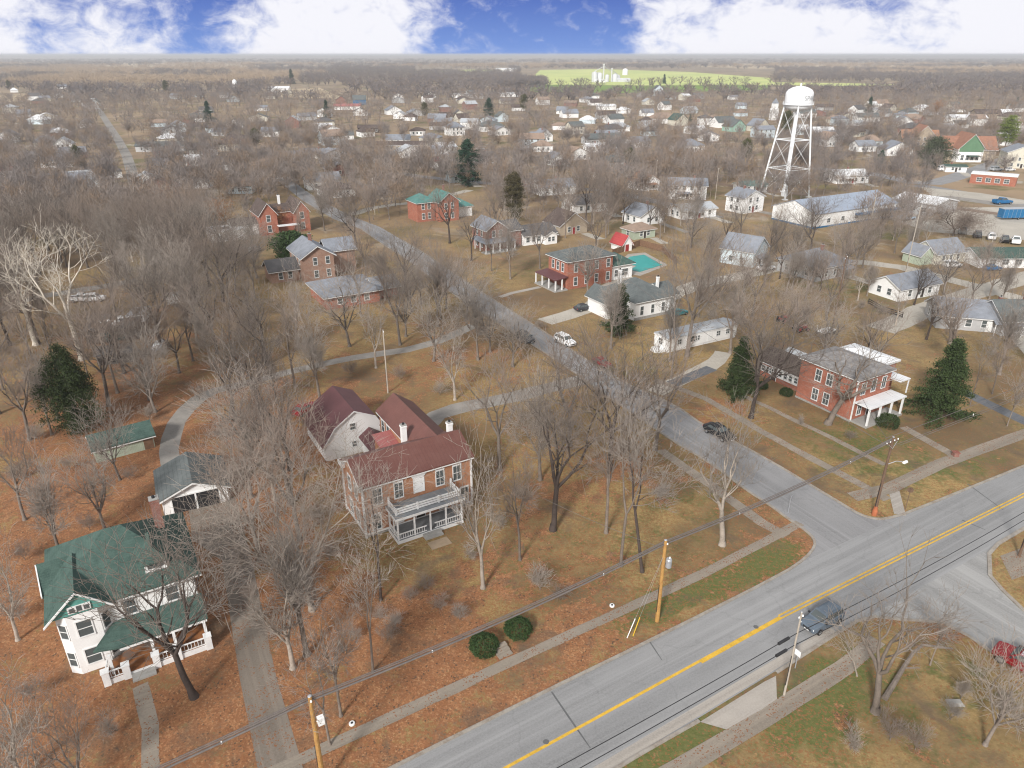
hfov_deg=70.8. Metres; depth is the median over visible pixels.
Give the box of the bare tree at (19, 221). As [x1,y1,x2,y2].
[0,197,41,262]
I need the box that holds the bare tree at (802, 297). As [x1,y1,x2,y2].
[772,269,826,329]
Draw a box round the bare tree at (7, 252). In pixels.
[0,225,27,311]
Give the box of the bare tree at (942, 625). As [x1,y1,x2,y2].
[910,578,979,665]
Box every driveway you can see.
[189,497,302,767]
[470,182,481,186]
[538,277,639,323]
[581,233,604,239]
[603,211,622,216]
[649,351,730,394]
[650,237,667,243]
[660,223,689,232]
[667,366,716,385]
[701,676,776,728]
[710,217,731,222]
[849,276,867,283]
[965,392,1023,424]
[1013,336,1023,352]
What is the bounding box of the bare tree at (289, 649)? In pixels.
[219,499,320,670]
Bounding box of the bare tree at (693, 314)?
[647,211,765,356]
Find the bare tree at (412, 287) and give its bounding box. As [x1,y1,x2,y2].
[377,252,426,311]
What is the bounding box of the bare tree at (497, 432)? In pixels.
[437,338,565,470]
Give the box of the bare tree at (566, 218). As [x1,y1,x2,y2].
[559,187,584,237]
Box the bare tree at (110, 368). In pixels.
[70,267,135,393]
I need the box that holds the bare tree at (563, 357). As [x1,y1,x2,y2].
[529,316,610,446]
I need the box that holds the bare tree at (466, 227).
[450,197,494,260]
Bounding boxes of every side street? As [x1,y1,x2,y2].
[276,178,899,561]
[872,548,1023,649]
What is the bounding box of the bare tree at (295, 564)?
[226,469,331,657]
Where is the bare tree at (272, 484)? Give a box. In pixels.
[227,371,287,499]
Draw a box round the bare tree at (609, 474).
[558,342,658,533]
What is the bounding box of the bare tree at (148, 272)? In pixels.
[133,247,161,307]
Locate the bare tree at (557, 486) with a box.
[510,343,692,531]
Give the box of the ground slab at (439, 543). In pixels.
[427,536,451,549]
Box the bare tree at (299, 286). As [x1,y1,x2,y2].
[285,255,307,319]
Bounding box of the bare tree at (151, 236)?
[121,211,181,283]
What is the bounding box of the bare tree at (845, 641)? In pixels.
[820,592,871,676]
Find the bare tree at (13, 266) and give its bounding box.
[0,234,33,302]
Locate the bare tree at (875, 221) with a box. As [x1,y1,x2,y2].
[853,208,895,267]
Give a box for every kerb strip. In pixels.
[361,229,815,767]
[403,240,1023,519]
[614,719,699,767]
[776,615,990,673]
[987,526,1023,611]
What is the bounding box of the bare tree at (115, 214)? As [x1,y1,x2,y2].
[97,195,130,231]
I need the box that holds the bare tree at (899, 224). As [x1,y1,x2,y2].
[892,202,909,240]
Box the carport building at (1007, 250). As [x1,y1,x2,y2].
[965,247,1023,267]
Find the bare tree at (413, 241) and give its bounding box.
[378,218,436,290]
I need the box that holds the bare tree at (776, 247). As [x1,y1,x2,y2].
[762,222,801,278]
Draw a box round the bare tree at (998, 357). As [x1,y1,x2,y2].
[984,315,1019,393]
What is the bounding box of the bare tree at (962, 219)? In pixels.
[917,194,998,242]
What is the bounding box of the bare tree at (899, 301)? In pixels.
[889,272,914,324]
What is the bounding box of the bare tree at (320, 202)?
[307,172,329,230]
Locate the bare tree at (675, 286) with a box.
[651,240,741,378]
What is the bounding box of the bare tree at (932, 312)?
[918,279,993,339]
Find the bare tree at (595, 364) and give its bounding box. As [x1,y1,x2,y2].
[523,317,688,471]
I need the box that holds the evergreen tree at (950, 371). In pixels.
[894,336,985,430]
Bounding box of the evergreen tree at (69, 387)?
[26,339,109,436]
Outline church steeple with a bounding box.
[769,99,778,119]
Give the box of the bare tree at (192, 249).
[160,235,209,282]
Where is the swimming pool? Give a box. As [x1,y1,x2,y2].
[628,255,661,271]
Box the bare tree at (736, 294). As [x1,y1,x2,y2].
[705,240,763,353]
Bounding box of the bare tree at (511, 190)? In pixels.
[498,166,528,208]
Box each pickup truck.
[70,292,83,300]
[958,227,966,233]
[992,197,1012,204]
[1010,235,1021,244]
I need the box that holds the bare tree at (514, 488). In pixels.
[473,415,545,560]
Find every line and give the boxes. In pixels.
[155,697,307,767]
[159,698,307,767]
[312,541,664,695]
[312,542,663,697]
[503,616,779,767]
[603,261,888,446]
[667,437,892,539]
[667,439,891,541]
[700,617,781,662]
[778,493,1023,615]
[781,496,1023,617]
[885,385,1021,438]
[893,394,1021,445]
[900,396,1021,444]
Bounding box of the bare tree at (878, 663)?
[803,512,992,715]
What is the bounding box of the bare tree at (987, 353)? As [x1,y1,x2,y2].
[969,324,1009,404]
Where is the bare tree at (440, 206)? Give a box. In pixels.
[417,168,465,243]
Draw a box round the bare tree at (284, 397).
[214,341,315,470]
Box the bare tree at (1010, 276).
[996,247,1023,296]
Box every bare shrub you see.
[0,598,32,619]
[1,342,20,357]
[1,458,29,479]
[7,536,33,559]
[7,667,54,710]
[27,423,50,439]
[55,454,78,470]
[75,513,98,528]
[93,701,118,742]
[119,465,138,480]
[137,402,159,419]
[152,345,171,358]
[182,379,216,399]
[231,539,244,558]
[239,581,256,598]
[250,618,276,643]
[261,529,301,550]
[274,334,284,347]
[307,495,331,520]
[318,534,340,560]
[341,358,357,373]
[345,622,362,640]
[371,601,391,621]
[374,623,395,638]
[380,606,404,631]
[388,362,406,377]
[399,585,421,599]
[415,572,435,588]
[426,592,449,611]
[430,378,452,393]
[450,601,469,618]
[462,540,477,559]
[488,511,509,528]
[515,483,527,498]
[524,560,556,589]
[535,319,548,328]
[547,581,572,601]
[650,482,669,502]
[798,413,804,423]
[840,718,867,753]
[842,429,858,438]
[855,298,868,307]
[874,301,888,314]
[876,704,915,742]
[900,718,937,755]
[912,318,927,328]
[940,692,968,720]
[950,675,976,702]
[994,693,1023,719]
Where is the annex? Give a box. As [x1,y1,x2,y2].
[305,274,400,309]
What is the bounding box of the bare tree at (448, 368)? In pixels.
[423,291,471,400]
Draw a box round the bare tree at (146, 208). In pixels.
[111,195,186,245]
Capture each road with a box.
[96,108,137,204]
[392,170,598,190]
[397,467,1023,767]
[624,194,720,218]
[779,158,997,184]
[911,184,1023,204]
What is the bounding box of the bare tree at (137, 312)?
[75,286,183,379]
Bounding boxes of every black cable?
[557,633,796,767]
[580,645,793,767]
[775,520,1023,656]
[777,512,1023,644]
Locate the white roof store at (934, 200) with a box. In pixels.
[892,192,959,216]
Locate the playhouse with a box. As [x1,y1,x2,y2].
[609,232,633,251]
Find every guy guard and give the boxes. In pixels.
[627,562,660,637]
[633,558,662,635]
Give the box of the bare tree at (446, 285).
[403,248,472,326]
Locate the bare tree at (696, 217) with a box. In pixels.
[673,189,723,247]
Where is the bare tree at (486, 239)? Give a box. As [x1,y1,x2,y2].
[476,210,502,270]
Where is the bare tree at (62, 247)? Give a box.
[34,212,85,266]
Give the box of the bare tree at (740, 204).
[723,189,761,232]
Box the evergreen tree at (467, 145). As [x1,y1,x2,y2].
[451,138,483,186]
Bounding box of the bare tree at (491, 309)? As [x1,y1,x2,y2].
[464,276,518,351]
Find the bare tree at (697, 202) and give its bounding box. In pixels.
[687,179,707,228]
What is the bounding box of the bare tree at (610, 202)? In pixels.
[605,187,616,218]
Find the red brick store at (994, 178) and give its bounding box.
[969,171,1019,186]
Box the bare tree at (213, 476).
[169,419,304,560]
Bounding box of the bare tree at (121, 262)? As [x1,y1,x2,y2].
[100,232,144,303]
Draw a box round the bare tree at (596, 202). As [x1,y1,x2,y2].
[588,182,604,223]
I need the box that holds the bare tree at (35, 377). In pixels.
[15,336,53,434]
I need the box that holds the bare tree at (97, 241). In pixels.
[70,207,118,265]
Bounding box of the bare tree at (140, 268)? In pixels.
[98,241,159,305]
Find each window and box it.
[56,624,70,641]
[66,601,90,614]
[66,651,79,667]
[74,617,95,638]
[83,645,104,665]
[101,607,112,629]
[111,649,119,655]
[120,597,138,614]
[164,583,179,602]
[266,215,270,221]
[278,272,283,279]
[288,271,292,278]
[313,257,317,265]
[314,270,318,277]
[325,255,329,263]
[347,472,350,490]
[349,422,356,430]
[349,496,354,515]
[351,440,357,447]
[371,512,381,530]
[373,486,382,504]
[381,419,384,431]
[393,480,403,499]
[435,468,444,486]
[452,463,461,481]
[460,485,468,500]
[573,277,577,285]
[594,273,597,281]
[606,258,610,266]
[606,271,609,279]
[622,268,627,275]
[640,306,643,315]
[650,303,654,313]
[793,377,797,384]
[810,387,818,401]
[814,368,822,382]
[821,392,829,406]
[825,373,833,386]
[855,405,861,415]
[876,285,881,292]
[880,375,887,388]
[886,288,891,295]
[964,319,972,326]
[980,320,988,328]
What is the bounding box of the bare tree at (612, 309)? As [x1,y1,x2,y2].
[595,253,631,348]
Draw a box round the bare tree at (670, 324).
[655,277,690,361]
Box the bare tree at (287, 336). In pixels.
[260,274,322,387]
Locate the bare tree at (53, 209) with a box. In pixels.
[41,190,62,239]
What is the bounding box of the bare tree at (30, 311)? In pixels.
[0,233,52,344]
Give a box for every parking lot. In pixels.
[889,207,1023,239]
[922,187,1023,203]
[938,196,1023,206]
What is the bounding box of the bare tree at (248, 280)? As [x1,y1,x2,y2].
[198,260,258,308]
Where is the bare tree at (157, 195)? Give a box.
[146,185,165,212]
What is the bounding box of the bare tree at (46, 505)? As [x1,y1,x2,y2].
[6,435,75,544]
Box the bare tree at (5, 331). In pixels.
[0,256,15,345]
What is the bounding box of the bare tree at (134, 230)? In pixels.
[119,204,174,267]
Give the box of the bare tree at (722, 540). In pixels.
[681,387,777,546]
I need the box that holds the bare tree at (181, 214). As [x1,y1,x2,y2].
[173,198,211,251]
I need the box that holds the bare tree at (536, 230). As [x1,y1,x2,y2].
[520,204,559,268]
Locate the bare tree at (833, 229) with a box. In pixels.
[828,208,842,250]
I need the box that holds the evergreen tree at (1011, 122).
[995,114,1021,146]
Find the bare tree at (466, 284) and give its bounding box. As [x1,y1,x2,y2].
[441,240,502,316]
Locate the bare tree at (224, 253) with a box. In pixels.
[179,226,254,312]
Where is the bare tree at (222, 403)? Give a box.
[174,348,298,468]
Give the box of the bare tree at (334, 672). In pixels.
[279,567,365,717]
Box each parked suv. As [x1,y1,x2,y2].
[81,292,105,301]
[515,329,534,343]
[553,331,575,346]
[800,600,844,635]
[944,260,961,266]
[973,230,981,237]
[987,232,995,240]
[990,166,1002,170]
[991,641,1023,672]
[1000,235,1009,243]
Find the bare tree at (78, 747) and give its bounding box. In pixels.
[7,671,109,767]
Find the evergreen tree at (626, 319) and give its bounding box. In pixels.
[597,284,638,339]
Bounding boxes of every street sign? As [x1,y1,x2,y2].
[794,649,800,667]
[905,487,913,509]
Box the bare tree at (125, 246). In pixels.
[102,207,133,254]
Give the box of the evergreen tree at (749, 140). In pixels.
[739,137,752,158]
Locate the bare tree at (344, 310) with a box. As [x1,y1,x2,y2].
[303,248,380,346]
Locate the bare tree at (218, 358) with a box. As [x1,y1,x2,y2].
[198,317,235,395]
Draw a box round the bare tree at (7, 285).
[0,258,19,326]
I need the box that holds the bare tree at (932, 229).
[921,199,939,239]
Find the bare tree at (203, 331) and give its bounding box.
[183,287,218,370]
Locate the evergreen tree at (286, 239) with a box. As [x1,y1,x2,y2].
[266,230,312,258]
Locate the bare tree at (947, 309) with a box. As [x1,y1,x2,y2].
[922,264,986,344]
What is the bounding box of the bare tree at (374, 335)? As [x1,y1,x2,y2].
[353,264,391,368]
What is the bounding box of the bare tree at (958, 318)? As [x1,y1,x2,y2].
[933,279,984,344]
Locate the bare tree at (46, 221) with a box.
[17,201,76,262]
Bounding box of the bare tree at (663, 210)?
[649,194,676,239]
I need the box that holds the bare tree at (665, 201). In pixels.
[659,188,672,225]
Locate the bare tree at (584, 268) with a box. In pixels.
[558,232,608,291]
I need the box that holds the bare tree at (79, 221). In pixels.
[67,198,95,256]
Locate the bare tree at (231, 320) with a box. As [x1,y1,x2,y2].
[187,300,268,375]
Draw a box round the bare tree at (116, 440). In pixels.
[66,390,137,480]
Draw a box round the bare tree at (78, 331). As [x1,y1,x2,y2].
[50,302,95,374]
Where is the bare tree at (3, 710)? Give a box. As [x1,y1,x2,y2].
[0,652,49,767]
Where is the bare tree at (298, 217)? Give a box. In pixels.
[288,195,313,231]
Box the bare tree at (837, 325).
[795,286,860,348]
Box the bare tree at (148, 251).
[132,213,165,301]
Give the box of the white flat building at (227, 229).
[206,226,245,241]
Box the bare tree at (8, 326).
[0,280,37,413]
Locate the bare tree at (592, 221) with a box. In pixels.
[569,198,620,246]
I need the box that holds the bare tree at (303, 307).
[263,250,315,344]
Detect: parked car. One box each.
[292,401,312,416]
[573,303,588,311]
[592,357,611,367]
[671,308,687,315]
[703,421,735,441]
[1003,167,1015,170]
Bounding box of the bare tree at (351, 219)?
[343,190,358,235]
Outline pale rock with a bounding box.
[947,699,964,706]
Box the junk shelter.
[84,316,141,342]
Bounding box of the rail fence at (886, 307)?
[868,298,903,317]
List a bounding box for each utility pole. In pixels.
[307,694,324,767]
[382,330,388,392]
[655,539,671,622]
[783,611,803,695]
[830,255,847,339]
[871,436,907,515]
[905,205,921,271]
[1017,539,1023,556]
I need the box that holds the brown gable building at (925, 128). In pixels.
[897,123,939,145]
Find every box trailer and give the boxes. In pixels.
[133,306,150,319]
[997,207,1023,219]
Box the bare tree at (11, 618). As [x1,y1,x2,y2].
[0,521,36,641]
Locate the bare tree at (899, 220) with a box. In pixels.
[887,208,915,252]
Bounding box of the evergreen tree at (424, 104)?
[421,101,428,114]
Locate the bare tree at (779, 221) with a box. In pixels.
[765,207,798,251]
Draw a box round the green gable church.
[937,131,998,161]
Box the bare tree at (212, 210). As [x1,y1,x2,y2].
[181,192,249,254]
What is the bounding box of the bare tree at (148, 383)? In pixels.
[93,331,186,412]
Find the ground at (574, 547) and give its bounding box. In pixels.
[0,55,1023,767]
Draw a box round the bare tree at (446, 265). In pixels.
[416,247,468,308]
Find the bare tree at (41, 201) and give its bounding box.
[13,176,89,251]
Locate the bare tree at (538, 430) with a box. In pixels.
[500,346,570,480]
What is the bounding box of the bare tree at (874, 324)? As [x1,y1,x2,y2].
[848,296,894,346]
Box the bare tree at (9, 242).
[0,224,24,255]
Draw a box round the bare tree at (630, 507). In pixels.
[591,357,732,567]
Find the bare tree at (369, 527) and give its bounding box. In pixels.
[344,432,405,600]
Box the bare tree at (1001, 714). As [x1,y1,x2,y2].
[953,613,1023,746]
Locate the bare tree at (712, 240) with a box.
[697,214,728,257]
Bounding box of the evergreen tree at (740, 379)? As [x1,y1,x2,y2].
[716,336,760,403]
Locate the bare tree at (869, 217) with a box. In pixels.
[858,199,881,242]
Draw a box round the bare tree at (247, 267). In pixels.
[231,228,264,298]
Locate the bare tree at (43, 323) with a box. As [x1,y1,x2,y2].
[22,284,67,353]
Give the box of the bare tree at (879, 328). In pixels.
[853,308,917,351]
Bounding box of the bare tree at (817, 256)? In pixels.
[797,236,839,285]
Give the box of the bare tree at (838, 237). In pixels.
[822,209,883,258]
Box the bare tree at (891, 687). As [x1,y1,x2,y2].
[881,639,952,700]
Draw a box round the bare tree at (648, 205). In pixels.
[641,189,669,224]
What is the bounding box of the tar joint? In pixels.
[551,692,590,747]
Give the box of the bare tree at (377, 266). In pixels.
[363,232,398,299]
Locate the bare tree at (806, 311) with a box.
[777,282,828,346]
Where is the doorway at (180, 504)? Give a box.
[172,488,219,512]
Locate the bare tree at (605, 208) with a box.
[597,196,621,233]
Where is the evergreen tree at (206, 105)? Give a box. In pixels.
[202,101,218,123]
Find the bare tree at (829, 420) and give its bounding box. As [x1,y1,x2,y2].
[799,315,924,425]
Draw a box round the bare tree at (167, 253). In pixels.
[147,234,214,307]
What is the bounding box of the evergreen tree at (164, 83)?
[161,80,169,90]
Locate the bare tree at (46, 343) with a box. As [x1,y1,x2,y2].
[13,331,59,417]
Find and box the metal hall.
[772,189,898,228]
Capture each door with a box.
[143,438,154,449]
[413,475,424,493]
[707,331,712,341]
[789,214,797,223]
[984,322,993,331]
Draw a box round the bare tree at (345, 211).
[310,181,369,250]
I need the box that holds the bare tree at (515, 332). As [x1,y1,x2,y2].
[473,291,545,366]
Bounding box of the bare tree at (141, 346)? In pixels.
[81,304,177,400]
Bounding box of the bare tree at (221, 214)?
[207,193,235,224]
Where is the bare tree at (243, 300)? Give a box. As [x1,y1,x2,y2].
[236,280,268,354]
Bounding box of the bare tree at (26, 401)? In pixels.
[0,320,51,440]
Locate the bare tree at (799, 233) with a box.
[780,212,816,248]
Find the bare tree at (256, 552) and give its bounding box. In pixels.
[135,418,438,612]
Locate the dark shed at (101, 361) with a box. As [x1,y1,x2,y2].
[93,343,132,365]
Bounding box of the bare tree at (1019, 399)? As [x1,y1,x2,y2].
[995,359,1023,425]
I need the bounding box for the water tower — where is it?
[760,83,813,200]
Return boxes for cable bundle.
[164,700,307,767]
[312,544,663,700]
[667,440,891,543]
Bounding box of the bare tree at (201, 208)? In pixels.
[175,189,223,235]
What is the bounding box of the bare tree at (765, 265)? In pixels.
[726,245,790,316]
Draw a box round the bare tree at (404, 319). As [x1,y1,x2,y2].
[383,254,433,336]
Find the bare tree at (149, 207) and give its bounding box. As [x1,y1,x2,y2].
[131,193,167,244]
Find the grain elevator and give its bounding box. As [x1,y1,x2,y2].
[591,64,630,81]
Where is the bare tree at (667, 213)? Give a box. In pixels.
[652,192,672,232]
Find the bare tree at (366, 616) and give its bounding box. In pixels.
[315,513,399,672]
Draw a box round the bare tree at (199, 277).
[175,246,213,315]
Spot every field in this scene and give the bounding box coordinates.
[0,94,27,101]
[15,63,309,67]
[281,88,338,98]
[526,69,772,84]
[530,85,767,92]
[695,63,1001,68]
[768,82,893,85]
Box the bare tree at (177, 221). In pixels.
[162,207,190,234]
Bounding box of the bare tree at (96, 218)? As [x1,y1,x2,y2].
[70,198,116,248]
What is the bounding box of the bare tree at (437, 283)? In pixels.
[418,231,450,319]
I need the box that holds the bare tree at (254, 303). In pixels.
[180,269,289,362]
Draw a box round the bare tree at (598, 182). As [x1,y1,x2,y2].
[574,162,620,225]
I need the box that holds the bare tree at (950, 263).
[918,232,984,293]
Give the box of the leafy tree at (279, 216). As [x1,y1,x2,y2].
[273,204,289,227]
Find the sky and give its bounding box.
[0,0,1023,54]
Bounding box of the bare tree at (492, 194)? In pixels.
[482,180,505,219]
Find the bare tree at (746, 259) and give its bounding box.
[736,229,756,301]
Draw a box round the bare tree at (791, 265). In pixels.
[778,230,809,294]
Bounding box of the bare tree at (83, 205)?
[63,177,99,247]
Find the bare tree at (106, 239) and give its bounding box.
[65,203,141,266]
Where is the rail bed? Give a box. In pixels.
[647,173,997,214]
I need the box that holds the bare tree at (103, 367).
[22,272,139,406]
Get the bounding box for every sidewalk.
[268,521,802,767]
[653,380,890,500]
[657,449,789,537]
[659,636,884,767]
[847,429,1023,500]
[889,491,905,515]
[900,426,951,454]
[1000,548,1023,579]
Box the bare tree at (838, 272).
[814,248,863,319]
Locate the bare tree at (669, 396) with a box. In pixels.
[617,319,715,450]
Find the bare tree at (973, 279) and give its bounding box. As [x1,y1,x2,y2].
[958,249,1005,298]
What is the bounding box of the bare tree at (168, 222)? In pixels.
[124,197,202,266]
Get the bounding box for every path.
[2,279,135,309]
[132,682,159,767]
[498,286,540,297]
[742,395,884,465]
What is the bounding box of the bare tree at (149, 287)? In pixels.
[105,239,215,348]
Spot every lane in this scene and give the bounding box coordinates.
[159,324,477,465]
[351,190,472,214]
[426,372,612,424]
[676,260,1022,298]
[870,271,1023,333]
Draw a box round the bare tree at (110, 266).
[75,232,130,310]
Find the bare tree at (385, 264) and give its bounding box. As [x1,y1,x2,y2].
[362,241,422,345]
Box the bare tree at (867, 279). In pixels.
[849,248,875,300]
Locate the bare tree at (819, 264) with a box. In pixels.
[806,243,836,289]
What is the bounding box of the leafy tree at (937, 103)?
[932,101,946,112]
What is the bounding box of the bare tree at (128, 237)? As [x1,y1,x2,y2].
[104,196,150,268]
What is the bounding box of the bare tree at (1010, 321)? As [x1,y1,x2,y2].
[986,275,1023,374]
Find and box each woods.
[0,57,1023,100]
[0,61,1023,86]
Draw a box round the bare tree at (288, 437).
[212,390,358,541]
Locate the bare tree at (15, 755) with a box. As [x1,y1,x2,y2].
[0,698,62,767]
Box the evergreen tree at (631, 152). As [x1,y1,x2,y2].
[624,148,637,161]
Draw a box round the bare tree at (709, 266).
[699,247,720,297]
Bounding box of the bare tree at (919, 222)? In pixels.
[904,200,926,236]
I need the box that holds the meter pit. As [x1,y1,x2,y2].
[349,720,354,726]
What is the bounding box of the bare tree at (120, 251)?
[113,230,129,284]
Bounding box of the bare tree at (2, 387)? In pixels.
[0,318,10,389]
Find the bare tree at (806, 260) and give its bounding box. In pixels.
[792,242,838,299]
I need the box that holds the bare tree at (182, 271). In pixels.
[149,242,207,328]
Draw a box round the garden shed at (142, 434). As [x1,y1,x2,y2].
[85,419,155,461]
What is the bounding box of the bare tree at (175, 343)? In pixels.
[127,295,201,373]
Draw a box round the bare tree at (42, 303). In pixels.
[22,265,48,336]
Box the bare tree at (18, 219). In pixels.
[0,190,37,255]
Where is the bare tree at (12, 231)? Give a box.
[0,214,22,269]
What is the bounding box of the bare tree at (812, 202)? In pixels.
[802,186,848,233]
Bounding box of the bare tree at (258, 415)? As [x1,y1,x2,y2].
[202,366,339,505]
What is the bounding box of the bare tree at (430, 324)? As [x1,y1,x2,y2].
[396,278,468,361]
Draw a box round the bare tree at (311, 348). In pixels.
[280,293,336,397]
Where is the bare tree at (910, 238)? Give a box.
[905,218,922,245]
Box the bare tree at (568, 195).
[553,164,580,209]
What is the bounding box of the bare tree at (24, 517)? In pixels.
[0,417,59,520]
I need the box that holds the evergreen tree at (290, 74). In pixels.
[289,69,295,83]
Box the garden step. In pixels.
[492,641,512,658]
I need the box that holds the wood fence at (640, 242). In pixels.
[612,239,676,261]
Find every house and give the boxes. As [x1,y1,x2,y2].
[1,104,19,112]
[10,88,17,92]
[26,114,51,123]
[27,93,43,100]
[35,494,212,687]
[40,153,72,167]
[46,171,87,194]
[53,136,75,146]
[59,146,86,153]
[65,169,99,186]
[82,165,122,177]
[133,171,149,187]
[134,141,187,151]
[147,174,177,193]
[150,119,168,126]
[153,143,180,155]
[153,158,179,176]
[156,133,183,140]
[160,125,179,134]
[179,169,212,187]
[198,106,213,112]
[210,128,229,135]
[219,138,238,150]
[220,134,245,140]
[225,178,255,193]
[227,194,310,235]
[249,113,268,121]
[255,105,268,110]
[261,127,279,136]
[261,232,356,283]
[268,86,290,91]
[285,115,300,127]
[296,112,316,120]
[302,171,341,190]
[315,117,334,125]
[317,108,332,116]
[317,129,343,144]
[317,147,346,162]
[317,183,354,195]
[324,162,354,175]
[333,103,360,109]
[336,96,346,103]
[337,393,473,544]
[345,131,353,139]
[352,95,365,104]
[356,126,374,136]
[357,124,380,132]
[375,141,424,150]
[384,105,400,114]
[385,134,410,140]
[393,97,404,102]
[393,110,405,118]
[396,144,414,157]
[403,113,417,120]
[405,184,473,221]
[406,108,423,115]
[409,127,425,135]
[418,133,442,145]
[421,95,433,101]
[427,113,447,122]
[429,122,447,129]
[429,142,457,151]
[432,118,452,121]
[432,145,448,158]
[439,104,450,111]
[439,112,453,118]
[443,122,464,135]
[445,170,474,182]
[453,113,468,121]
[457,97,467,103]
[460,118,478,129]
[462,100,477,109]
[470,214,523,254]
[477,121,504,131]
[479,116,497,122]
[488,125,510,135]
[494,111,508,121]
[501,92,517,96]
[511,104,524,110]
[518,133,544,147]
[521,222,558,245]
[532,176,575,195]
[533,140,552,151]
[534,245,635,292]
[535,97,549,104]
[535,127,553,141]
[543,207,586,235]
[545,151,562,165]
[551,122,564,129]
[556,106,567,113]
[559,109,578,117]
[561,193,608,213]
[564,100,577,105]
[564,121,585,134]
[569,146,589,159]
[579,96,590,102]
[579,115,596,123]
[580,131,624,143]
[582,141,606,152]
[584,268,679,320]
[587,98,601,104]
[594,111,615,118]
[594,130,617,132]
[596,104,616,109]
[598,122,622,131]
[601,155,623,165]
[603,113,624,123]
[611,122,629,130]
[616,107,630,113]
[620,222,657,239]
[621,201,666,223]
[626,136,650,147]
[627,171,659,190]
[637,120,655,127]
[639,109,654,115]
[640,126,659,135]
[641,98,653,104]
[649,112,671,123]
[652,85,662,95]
[658,101,671,109]
[667,175,708,199]
[667,201,718,219]
[668,113,688,125]
[670,137,704,151]
[678,93,689,99]
[680,106,697,113]
[683,124,703,133]
[697,114,711,124]
[697,130,718,140]
[709,116,734,127]
[719,231,769,267]
[721,118,746,131]
[725,184,765,213]
[732,180,767,191]
[733,110,748,116]
[735,102,746,108]
[746,118,769,130]
[750,125,774,137]
[760,343,910,428]
[776,244,856,281]
[791,124,808,134]
[793,108,816,117]
[808,127,833,131]
[815,104,833,109]
[819,131,841,146]
[824,166,867,183]
[830,115,848,125]
[849,140,876,151]
[850,105,865,113]
[850,126,865,136]
[852,113,878,121]
[857,135,883,144]
[868,268,942,301]
[874,99,888,106]
[877,140,912,155]
[881,103,896,110]
[896,115,914,126]
[898,108,918,113]
[898,122,917,131]
[901,237,967,265]
[909,115,925,123]
[924,295,1023,337]
[940,162,968,171]
[945,114,988,121]
[968,114,985,125]
[971,109,1002,118]
[986,294,1023,335]
[997,112,1020,118]
[997,133,1015,145]
[997,143,1023,168]
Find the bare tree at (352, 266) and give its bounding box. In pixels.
[330,219,375,316]
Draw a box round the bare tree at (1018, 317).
[1002,303,1023,337]
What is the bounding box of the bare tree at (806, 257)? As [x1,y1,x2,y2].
[785,240,811,284]
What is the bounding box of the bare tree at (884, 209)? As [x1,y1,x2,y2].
[865,193,901,234]
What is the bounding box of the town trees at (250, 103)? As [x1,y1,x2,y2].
[0,86,1023,132]
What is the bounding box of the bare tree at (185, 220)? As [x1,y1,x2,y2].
[147,206,222,272]
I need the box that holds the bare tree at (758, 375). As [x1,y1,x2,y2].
[725,293,847,418]
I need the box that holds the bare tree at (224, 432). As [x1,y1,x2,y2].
[196,383,292,506]
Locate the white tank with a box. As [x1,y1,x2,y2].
[622,68,627,74]
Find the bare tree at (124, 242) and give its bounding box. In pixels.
[116,209,132,261]
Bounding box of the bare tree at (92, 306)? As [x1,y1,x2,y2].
[49,262,140,373]
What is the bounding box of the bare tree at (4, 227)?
[0,205,26,269]
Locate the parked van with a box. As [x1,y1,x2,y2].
[937,165,943,170]
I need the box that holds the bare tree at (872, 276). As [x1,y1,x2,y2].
[863,250,883,295]
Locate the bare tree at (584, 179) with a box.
[568,160,611,218]
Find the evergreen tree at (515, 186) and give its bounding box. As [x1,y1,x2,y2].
[500,171,526,218]
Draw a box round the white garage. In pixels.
[153,451,231,514]
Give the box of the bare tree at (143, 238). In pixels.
[127,226,157,250]
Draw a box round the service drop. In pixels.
[472,459,661,547]
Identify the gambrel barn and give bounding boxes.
[305,385,380,460]
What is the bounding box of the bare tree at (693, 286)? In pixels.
[685,248,716,316]
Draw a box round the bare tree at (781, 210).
[773,189,791,219]
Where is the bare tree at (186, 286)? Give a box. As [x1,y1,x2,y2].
[166,234,211,341]
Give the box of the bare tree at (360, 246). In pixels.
[345,207,377,275]
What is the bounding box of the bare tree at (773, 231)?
[760,213,803,257]
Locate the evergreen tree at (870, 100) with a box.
[862,97,873,111]
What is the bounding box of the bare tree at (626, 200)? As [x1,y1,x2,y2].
[614,181,646,223]
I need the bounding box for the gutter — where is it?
[593,628,835,767]
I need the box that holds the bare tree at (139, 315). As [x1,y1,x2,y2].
[123,278,171,364]
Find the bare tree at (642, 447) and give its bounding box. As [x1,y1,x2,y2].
[596,354,686,572]
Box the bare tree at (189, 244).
[155,204,220,285]
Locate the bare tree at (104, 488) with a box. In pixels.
[44,429,124,528]
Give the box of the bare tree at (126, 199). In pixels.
[95,187,142,255]
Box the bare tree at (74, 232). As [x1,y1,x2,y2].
[39,191,108,267]
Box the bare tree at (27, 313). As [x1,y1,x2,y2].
[0,292,40,358]
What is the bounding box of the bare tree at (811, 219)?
[785,193,835,248]
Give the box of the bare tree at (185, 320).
[159,270,211,361]
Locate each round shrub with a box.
[468,631,499,659]
[503,615,533,641]
[759,380,768,389]
[779,387,793,396]
[875,412,899,429]
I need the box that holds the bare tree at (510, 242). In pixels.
[488,194,526,278]
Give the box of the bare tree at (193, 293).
[149,248,235,353]
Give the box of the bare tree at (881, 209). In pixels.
[874,199,894,240]
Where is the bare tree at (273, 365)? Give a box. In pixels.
[250,326,288,395]
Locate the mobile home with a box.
[650,317,736,352]
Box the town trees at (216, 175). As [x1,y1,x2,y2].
[0,111,1023,242]
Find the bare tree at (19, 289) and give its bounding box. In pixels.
[0,250,56,323]

